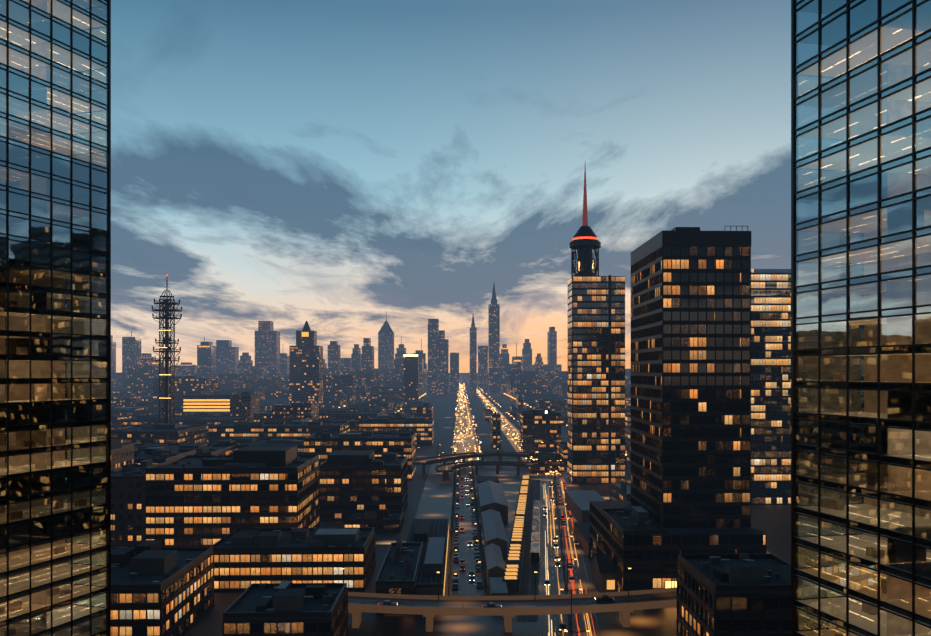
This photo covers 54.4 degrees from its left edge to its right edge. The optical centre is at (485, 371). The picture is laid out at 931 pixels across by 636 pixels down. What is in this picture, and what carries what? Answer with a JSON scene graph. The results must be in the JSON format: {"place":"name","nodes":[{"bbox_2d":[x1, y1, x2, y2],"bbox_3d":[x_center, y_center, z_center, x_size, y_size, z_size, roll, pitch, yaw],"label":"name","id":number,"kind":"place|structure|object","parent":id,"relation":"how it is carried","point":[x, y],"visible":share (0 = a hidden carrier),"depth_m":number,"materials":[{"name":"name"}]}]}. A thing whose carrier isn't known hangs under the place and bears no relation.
{"place":"outdoors","nodes":[
{"label":"outdoors","id":0,"kind":"place"},
{"bbox_2d":[111,373,790,635],"bbox_3d":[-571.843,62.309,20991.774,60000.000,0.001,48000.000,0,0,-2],"label":"ground","id":1,"kind":"structure","parent":0,"point":[773,522],"depth_m":517.86,"materials":[{"name":"grey asphalt"}]},
{"bbox_2d":[0,0,110,635],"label":"glass skyscraper","id":2,"kind":"structure","parent":1,"relation":"on","point":[55,317],"depth_m":144.40,"materials":[{"name":"blue"}]},
{"bbox_2d":[152,275,181,423],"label":"lattice tower","id":3,"kind":"structure","parent":1,"relation":"on","point":[167,308],"depth_m":691.92,"materials":[{"name":"grey metal"}]},
{"bbox_2d":[111,284,630,500],"bbox_3d":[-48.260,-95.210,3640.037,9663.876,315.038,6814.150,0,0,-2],"label":"city skyline","id":4,"kind":"structure","parent":1,"relation":"on","point":[301,381],"depth_m":1964.65,"materials":[{"name":"black"}]},
{"bbox_2d":[111,165,790,635],"bbox_3d":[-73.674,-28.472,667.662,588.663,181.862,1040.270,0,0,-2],"label":"city","id":5,"kind":"object","parent":1,"relation":"on","point":[245,505],"visible":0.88,"depth_m":265.90,"materials":[{"name":"black"}]},
{"bbox_2d":[338,383,626,635],"bbox_3d":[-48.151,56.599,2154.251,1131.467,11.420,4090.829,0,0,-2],"label":"street lamps","id":6,"kind":"object","parent":1,"relation":"on","point":[456,414],"visible":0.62,"depth_m":463.20,"materials":[{"name":"yellow metal"}]},
{"bbox_2d":[791,0,930,635],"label":"glass skyscraper","id":7,"kind":"structure","parent":1,"relation":"on","point":[860,317],"depth_m":92.53,"materials":[{"name":"blue"}]},
{"bbox_2d":[111,0,790,372],"label":"sky","id":8,"kind":"structure","parent":0,"point":[343,168],"materials":[{"name":"blue"}]},
{"bbox_2d":[378,460,676,635],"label":"road","id":9,"kind":"structure","parent":0,"point":[436,500],"depth_m":282.11,"materials":[{"name":"grey asphalt"}]},
{"bbox_2d":[414,441,561,480],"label":"overpass","id":10,"kind":"object","parent":9,"relation":"on","point":[444,468],"visible":0.92,"depth_m":553.35,"materials":[{"name":"concrete"}]},
{"bbox_2d":[378,473,613,631],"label":"cars","id":11,"kind":"object","parent":9,"relation":"on","point":[455,577],"visible":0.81,"depth_m":310.94,"materials":[{"name":"black paint"}]},
{"bbox_2d":[341,568,676,631],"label":"bridge","id":12,"kind":"structure","parent":9,"relation":"on","point":[625,604],"depth_m":220.39,"materials":[{"name":"concrete"}]},
{"bbox_2d":[406,475,616,620],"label":"station buildings","id":13,"kind":"structure","parent":9,"relation":"on","point":[432,535],"depth_m":301.00,"materials":[{"name":"concrete"}]},
{"bbox_2d":[461,402,595,635],"bbox_3d":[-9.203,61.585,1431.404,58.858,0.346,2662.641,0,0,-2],"label":"light trails","id":14,"kind":"object","parent":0,"point":[555,547],"visible":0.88,"depth_m":313.69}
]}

